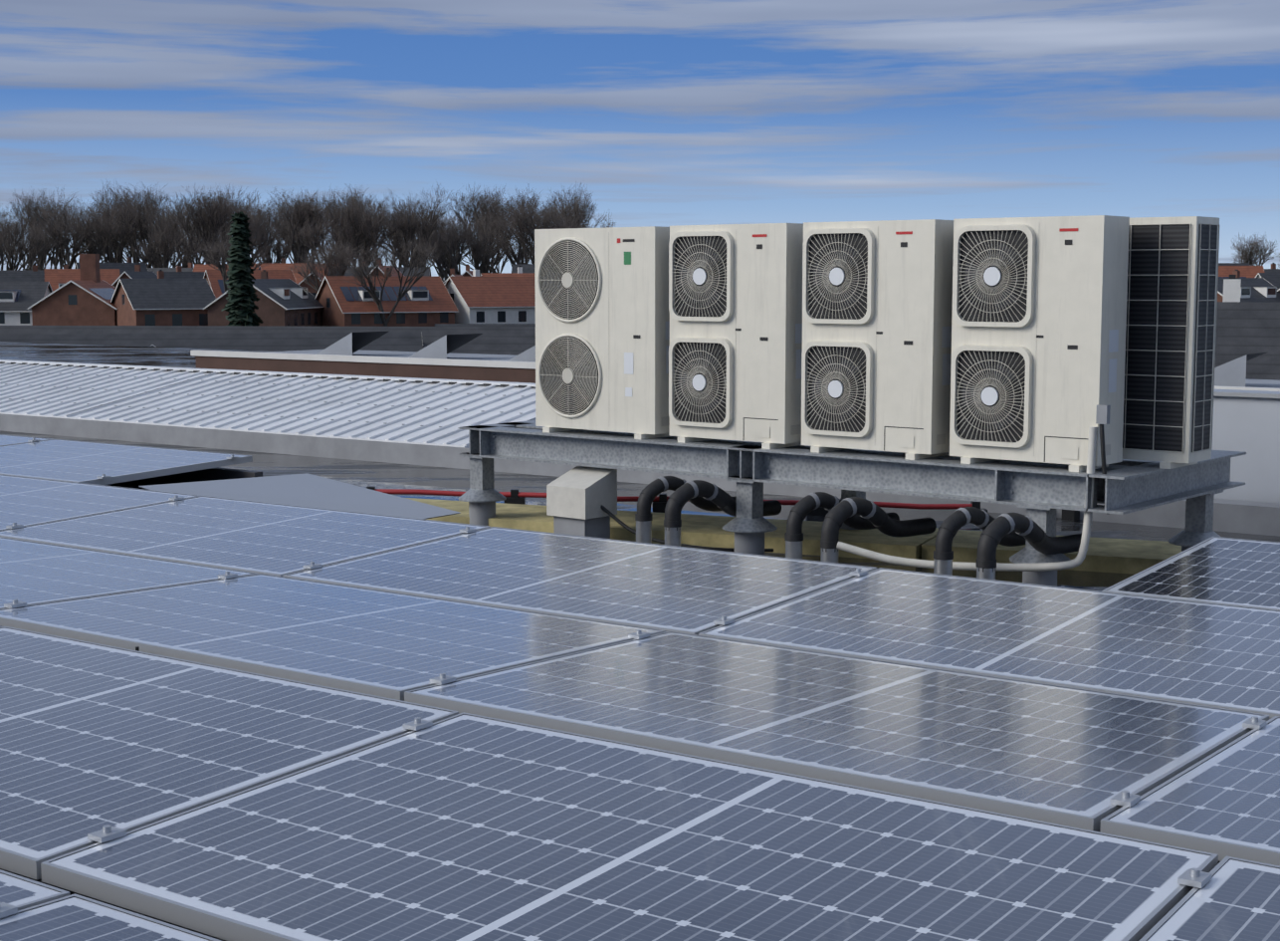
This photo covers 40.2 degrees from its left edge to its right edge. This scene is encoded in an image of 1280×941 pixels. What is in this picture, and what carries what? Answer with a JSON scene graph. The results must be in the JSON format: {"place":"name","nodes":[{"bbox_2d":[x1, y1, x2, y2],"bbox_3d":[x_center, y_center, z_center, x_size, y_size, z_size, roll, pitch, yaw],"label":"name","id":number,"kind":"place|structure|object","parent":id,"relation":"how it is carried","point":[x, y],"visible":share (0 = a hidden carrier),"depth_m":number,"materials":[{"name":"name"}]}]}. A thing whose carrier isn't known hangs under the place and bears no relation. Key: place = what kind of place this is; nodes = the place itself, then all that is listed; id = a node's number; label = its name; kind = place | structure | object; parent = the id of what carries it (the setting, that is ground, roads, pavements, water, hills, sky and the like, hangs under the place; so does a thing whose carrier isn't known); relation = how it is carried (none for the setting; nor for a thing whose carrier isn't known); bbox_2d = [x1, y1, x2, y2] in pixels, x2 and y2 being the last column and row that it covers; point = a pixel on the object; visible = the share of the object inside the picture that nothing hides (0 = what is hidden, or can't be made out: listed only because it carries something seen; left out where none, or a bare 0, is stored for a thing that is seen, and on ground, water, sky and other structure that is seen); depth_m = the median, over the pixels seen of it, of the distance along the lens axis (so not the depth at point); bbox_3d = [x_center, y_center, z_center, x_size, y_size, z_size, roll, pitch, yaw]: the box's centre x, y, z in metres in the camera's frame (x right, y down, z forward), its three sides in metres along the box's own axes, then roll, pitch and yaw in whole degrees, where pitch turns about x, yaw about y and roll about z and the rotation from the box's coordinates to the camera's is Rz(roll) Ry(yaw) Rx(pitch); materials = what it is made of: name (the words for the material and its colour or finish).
{"place":"outdoors","nodes":[
{"label":"outdoors","id":0,"kind":"place"},
{"bbox_2d":[0,359,1279,574],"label":"roof planks","id":1,"kind":"object","parent":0,"point":[390,419],"visible":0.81,"depth_m":17.65,"materials":[{"name":"grey metal"}]},
{"bbox_2d":[0,253,1279,391],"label":"houses","id":2,"kind":"structure","parent":0,"point":[473,324],"depth_m":190.44,"materials":[{"name":"brick"}]},
{"bbox_2d":[0,341,1279,591],"bbox_3d":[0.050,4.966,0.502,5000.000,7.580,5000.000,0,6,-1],"label":"flat roof","id":3,"kind":"structure","parent":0,"point":[376,475],"depth_m":15.61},
{"bbox_2d":[0,207,26,264],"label":"bare tree","id":4,"kind":"object","parent":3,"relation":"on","point":[1,222],"visible":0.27,"depth_m":367.31,"materials":[{"name":"brown plant"}]},
{"bbox_2d":[0,223,52,270],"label":"bare tree","id":5,"kind":"object","parent":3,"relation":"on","point":[5,260],"visible":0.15,"depth_m":335.87,"materials":[{"name":"brown plant"}]},
{"bbox_2d":[0,205,62,270],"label":"bare tree","id":6,"kind":"object","parent":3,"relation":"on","point":[10,249],"visible":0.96,"depth_m":285.68,"materials":[{"name":"brown plant"}]},
{"bbox_2d":[7,186,65,266],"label":"bare tree","id":7,"kind":"object","parent":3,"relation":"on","point":[26,206],"visible":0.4,"depth_m":369.03,"materials":[{"name":"brown plant"}]},
{"bbox_2d":[1,217,74,270],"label":"bare tree","id":8,"kind":"object","parent":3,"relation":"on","point":[40,260],"visible":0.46,"depth_m":301.28,"materials":[{"name":"brown plant"}]},
{"bbox_2d":[12,188,80,268],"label":"bare tree","id":9,"kind":"object","parent":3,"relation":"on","point":[56,260],"visible":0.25,"depth_m":331.67,"materials":[{"name":"brown plant"}]},
{"bbox_2d":[29,186,119,268],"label":"bare tree","id":10,"kind":"object","parent":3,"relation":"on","point":[80,240],"visible":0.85,"depth_m":295.07,"materials":[{"name":"brown plant"}]},
{"bbox_2d":[59,233,114,262],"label":"bare tree","id":11,"kind":"object","parent":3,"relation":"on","point":[82,253],"visible":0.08,"depth_m":382.50,"materials":[{"name":"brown plant"}]},
{"bbox_2d":[65,211,119,264],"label":"bare tree","id":12,"kind":"object","parent":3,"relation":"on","point":[91,250],"visible":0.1,"depth_m":330.08,"materials":[{"name":"brown plant"}]},
{"bbox_2d":[80,218,137,262],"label":"bare tree","id":13,"kind":"object","parent":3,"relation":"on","point":[128,254],"visible":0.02,"depth_m":376.65,"materials":[{"name":"brown plant"}]},
{"bbox_2d":[61,179,160,262],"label":"bare tree","id":14,"kind":"object","parent":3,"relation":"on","point":[115,251],"visible":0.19,"depth_m":322.73,"materials":[{"name":"brown plant"}]},
{"bbox_2d":[77,192,146,262],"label":"bare tree","id":15,"kind":"object","parent":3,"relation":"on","point":[107,232],"visible":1,"depth_m":292.25,"materials":[{"name":"brown plant"}]},
{"bbox_2d":[96,194,188,267],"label":"bare tree","id":16,"kind":"object","parent":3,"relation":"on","point":[134,256],"visible":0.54,"depth_m":298.80,"materials":[{"name":"brown plant"}]},
{"bbox_2d":[113,233,177,267],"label":"bare tree","id":17,"kind":"object","parent":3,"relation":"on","point":[123,258],"depth_m":378.44,"materials":[{"name":"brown plant"}]},
{"bbox_2d":[92,181,207,267],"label":"bare tree","id":18,"kind":"object","parent":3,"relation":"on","point":[145,236],"visible":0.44,"depth_m":321.12,"materials":[{"name":"brown plant"}]},
{"bbox_2d":[114,229,203,267],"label":"bare tree","id":19,"kind":"object","parent":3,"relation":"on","point":[184,265],"visible":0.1,"depth_m":342.18,"materials":[{"name":"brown plant"}]},
{"bbox_2d":[131,214,211,267],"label":"bare tree","id":20,"kind":"object","parent":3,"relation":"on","point":[166,252],"visible":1,"depth_m":288.95,"materials":[{"name":"brown plant"}]},
{"bbox_2d":[164,199,203,264],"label":"bare tree","id":21,"kind":"object","parent":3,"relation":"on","point":[184,232],"visible":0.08,"depth_m":374.89,"materials":[{"name":"brown plant"}]},
{"bbox_2d":[173,190,232,264],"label":"bare tree","id":22,"kind":"object","parent":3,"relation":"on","point":[203,215],"visible":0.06,"depth_m":367.12,"materials":[{"name":"brown plant"}]},
{"bbox_2d":[144,185,268,264],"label":"bare tree","id":23,"kind":"object","parent":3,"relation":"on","point":[214,213],"visible":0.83,"depth_m":289.23,"materials":[{"name":"brown plant"}]},
{"bbox_2d":[193,227,227,264],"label":"bare tree","id":24,"kind":"object","parent":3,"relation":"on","point":[204,247],"visible":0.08,"depth_m":333.29,"materials":[{"name":"brown plant"}]},
{"bbox_2d":[193,220,274,291],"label":"bare tree","id":25,"kind":"object","parent":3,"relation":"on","point":[216,259],"visible":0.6,"depth_m":222.09,"materials":[{"name":"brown plant"}]},
{"bbox_2d":[201,184,267,254],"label":"bare tree","id":26,"kind":"object","parent":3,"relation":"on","point":[251,198],"visible":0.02,"depth_m":378.18,"materials":[{"name":"brown plant"}]},
{"bbox_2d":[202,194,275,256],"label":"bare tree","id":27,"kind":"object","parent":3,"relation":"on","point":[243,203],"visible":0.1,"depth_m":325.46,"materials":[{"name":"brown plant"}]},
{"bbox_2d":[221,211,263,326],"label":"conifer tree","id":28,"kind":"object","parent":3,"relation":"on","point":[240,307],"visible":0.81,"depth_m":157.97,"materials":[{"name":"green plant"}]},
{"bbox_2d":[199,202,290,263],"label":"bare tree","id":29,"kind":"object","parent":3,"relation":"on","point":[257,231],"visible":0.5,"depth_m":294.64,"materials":[{"name":"brown plant"}]},
{"bbox_2d":[229,193,297,263],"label":"bare tree","id":30,"kind":"object","parent":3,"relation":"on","point":[273,224],"visible":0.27,"depth_m":323.87,"materials":[{"name":"brown plant"}]},
{"bbox_2d":[250,227,294,263],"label":"bare tree","id":31,"kind":"object","parent":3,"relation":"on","point":[277,252],"visible":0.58,"depth_m":304.80,"materials":[{"name":"brown plant"}]},
{"bbox_2d":[256,192,333,263],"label":"bare tree","id":32,"kind":"object","parent":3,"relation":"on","point":[308,250],"visible":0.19,"depth_m":331.57,"materials":[{"name":"brown plant"}]},
{"bbox_2d":[274,213,336,263],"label":"bare tree","id":33,"kind":"object","parent":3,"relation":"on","point":[305,249],"depth_m":366.83,"materials":[{"name":"brown plant"}]},
{"bbox_2d":[272,188,340,263],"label":"bare tree","id":34,"kind":"object","parent":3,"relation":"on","point":[299,218],"visible":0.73,"depth_m":298.42,"materials":[{"name":"brown plant"}]},
{"bbox_2d":[260,188,362,260],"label":"bare tree","id":35,"kind":"object","parent":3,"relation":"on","point":[266,208],"visible":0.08,"depth_m":334.94,"materials":[{"name":"brown plant"}]},
{"bbox_2d":[281,238,366,291],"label":"bare tree","id":36,"kind":"object","parent":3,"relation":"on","point":[332,263],"visible":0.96,"depth_m":204.92,"materials":[{"name":"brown plant"}]},
{"bbox_2d":[291,201,389,263],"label":"bare tree","id":37,"kind":"object","parent":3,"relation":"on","point":[346,236],"visible":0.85,"depth_m":289.23,"materials":[{"name":"brown plant"}]},
{"bbox_2d":[315,233,365,258],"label":"bare tree","id":38,"kind":"object","parent":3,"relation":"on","point":[334,250],"visible":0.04,"depth_m":366.03,"materials":[{"name":"brown plant"}]},
{"bbox_2d":[302,186,406,266],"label":"bare tree","id":39,"kind":"object","parent":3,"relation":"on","point":[361,208],"visible":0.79,"depth_m":293.19,"materials":[{"name":"brown plant"}]},
{"bbox_2d":[339,185,388,259],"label":"bare tree","id":40,"kind":"object","parent":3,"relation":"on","point":[364,205],"visible":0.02,"depth_m":385.05,"materials":[{"name":"brown plant"}]},
{"bbox_2d":[342,188,396,266],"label":"bare tree","id":41,"kind":"object","parent":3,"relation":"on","point":[375,213],"visible":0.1,"depth_m":324.90,"materials":[{"name":"brown plant"}]},
{"bbox_2d":[335,227,442,326],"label":"bare tree","id":42,"kind":"object","parent":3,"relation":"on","point":[372,293],"visible":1,"depth_m":199.31,"materials":[{"name":"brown plant"}]},
{"bbox_2d":[360,228,440,266],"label":"bare tree","id":43,"kind":"object","parent":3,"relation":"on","point":[397,248],"visible":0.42,"depth_m":296.90,"materials":[{"name":"brown plant"}]},
{"bbox_2d":[361,189,448,266],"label":"bare tree","id":44,"kind":"object","parent":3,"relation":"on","point":[389,231],"visible":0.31,"depth_m":321.48,"materials":[{"name":"brown plant"}]},
{"bbox_2d":[388,216,428,266],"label":"bare tree","id":45,"kind":"object","parent":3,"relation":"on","point":[399,263],"visible":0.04,"depth_m":332.47,"materials":[{"name":"brown plant"}]},
{"bbox_2d":[389,202,447,254],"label":"bare tree","id":46,"kind":"object","parent":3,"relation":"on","point":[417,216],"visible":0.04,"depth_m":376.36,"materials":[{"name":"brown plant"}]},
{"bbox_2d":[380,183,460,266],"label":"bare tree","id":47,"kind":"object","parent":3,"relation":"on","point":[408,228],"visible":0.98,"depth_m":296.31,"materials":[{"name":"brown plant"}]},
{"bbox_2d":[415,220,472,282],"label":"bare tree","id":48,"kind":"object","parent":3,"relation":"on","point":[445,254],"visible":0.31,"depth_m":324.12,"materials":[{"name":"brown plant"}]},
{"bbox_2d":[415,216,480,280],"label":"bare tree","id":49,"kind":"object","parent":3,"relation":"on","point":[461,238],"visible":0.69,"depth_m":299.38,"materials":[{"name":"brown plant"}]},
{"bbox_2d":[435,211,474,281],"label":"bare tree","id":50,"kind":"object","parent":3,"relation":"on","point":[455,235],"visible":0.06,"depth_m":373.35,"materials":[{"name":"brown plant"}]},
{"bbox_2d":[430,199,516,274],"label":"bare tree","id":51,"kind":"object","parent":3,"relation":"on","point":[458,272],"visible":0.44,"depth_m":331.17,"materials":[{"name":"brown plant"}]},
{"bbox_2d":[429,185,524,272],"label":"bare tree","id":52,"kind":"object","parent":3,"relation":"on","point":[477,209],"visible":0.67,"depth_m":372.50,"materials":[{"name":"brown plant"}]},
{"bbox_2d":[445,220,522,274],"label":"bare tree","id":53,"kind":"object","parent":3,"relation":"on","point":[486,248],"visible":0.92,"depth_m":304.75,"materials":[{"name":"brown plant"}]},
{"bbox_2d":[458,200,525,272],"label":"bare tree","id":54,"kind":"object","parent":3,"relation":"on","point":[481,227],"visible":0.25,"depth_m":339.28,"materials":[{"name":"brown plant"}]},
{"bbox_2d":[464,219,533,272],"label":"bare tree","id":55,"kind":"object","parent":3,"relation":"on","point":[498,267],"visible":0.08,"depth_m":384.67,"materials":[{"name":"brown plant"}]},
{"bbox_2d":[472,185,544,264],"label":"bare tree","id":56,"kind":"object","parent":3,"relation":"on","point":[521,254],"visible":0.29,"depth_m":340.66,"materials":[{"name":"brown plant"}]},
{"bbox_2d":[495,198,590,255],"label":"bare tree","id":57,"kind":"object","parent":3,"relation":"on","point":[517,234],"visible":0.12,"depth_m":302.80,"materials":[{"name":"brown plant"}]},
{"bbox_2d":[501,197,587,264],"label":"bare tree","id":58,"kind":"object","parent":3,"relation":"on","point":[533,224],"visible":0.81,"depth_m":289.72,"materials":[{"name":"brown plant"}]},
{"bbox_2d":[536,185,596,227],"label":"bare tree","id":59,"kind":"object","parent":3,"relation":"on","point":[568,207],"visible":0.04,"depth_m":369.09,"materials":[{"name":"brown plant"}]},
{"bbox_2d":[531,181,616,228],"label":"bare tree","id":60,"kind":"object","parent":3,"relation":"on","point":[578,213],"visible":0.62,"depth_m":334.48,"materials":[{"name":"brown plant"}]},
{"bbox_2d":[0,433,1279,940],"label":"solar panel field","id":61,"kind":"structure","parent":3,"relation":"on","point":[243,705],"depth_m":3.98,"materials":[{"name":"blue glass"}]},
{"bbox_2d":[546,404,1110,579],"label":"insulated pipes","id":62,"kind":"object","parent":3,"relation":"on","point":[581,501],"visible":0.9,"depth_m":10.08,"materials":[{"name":"rubber"}]},
{"bbox_2d":[458,420,1246,586],"bbox_3d":[1.173,0.161,11.476,5.089,0.740,1.819,5,8,39],"label":"steel support frame","id":63,"kind":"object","parent":3,"relation":"on","point":[1041,492],"depth_m":10.45,"materials":[{"name":"grey metal"}]},
{"bbox_2d":[534,225,670,438],"bbox_3d":[-0.209,-0.932,11.748,1.067,1.373,0.390,5,8,39],"label":"air conditioning unit","id":64,"kind":"object","parent":63,"relation":"on","point":[639,296],"depth_m":11.56,"materials":[{"name":"white metal"}]},
{"bbox_2d":[668,222,803,448],"bbox_3d":[0.633,-0.856,11.053,0.917,1.375,0.383,5,8,39],"label":"heat pump unit","id":65,"kind":"object","parent":63,"relation":"on","point":[766,384],"depth_m":10.87,"materials":[{"name":"white metal"}]},
{"bbox_2d":[801,218,953,459],"bbox_3d":[1.422,-0.786,10.410,0.917,1.375,0.383,5,8,39],"label":"heat pump unit","id":66,"kind":"object","parent":63,"relation":"on","point":[914,302],"depth_m":10.22,"materials":[{"name":"white metal"}]},
{"bbox_2d":[949,214,1129,471],"bbox_3d":[2.211,-0.715,9.767,0.917,1.375,0.383,5,8,39],"label":"heat pump unit","id":67,"kind":"object","parent":63,"relation":"on","point":[1080,302],"depth_m":9.59,"materials":[{"name":"white metal"}]},
{"bbox_2d":[1122,215,1219,468],"bbox_3d":[2.762,-0.731,9.913,0.917,1.375,0.383,5,8,39],"label":"heat pump unit","id":68,"kind":"object","parent":63,"relation":"on","point":[1157,331],"depth_m":9.62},
{"bbox_2d":[1231,230,1279,265],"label":"bare tree","id":69,"kind":"object","parent":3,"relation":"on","point":[1246,257],"visible":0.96,"depth_m":312.63,"materials":[{"name":"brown plant"}]},
{"bbox_2d":[0,0,1279,276],"label":"sky","id":70,"kind":"structure","parent":0,"point":[669,112],"materials":[{"name":"blue"}]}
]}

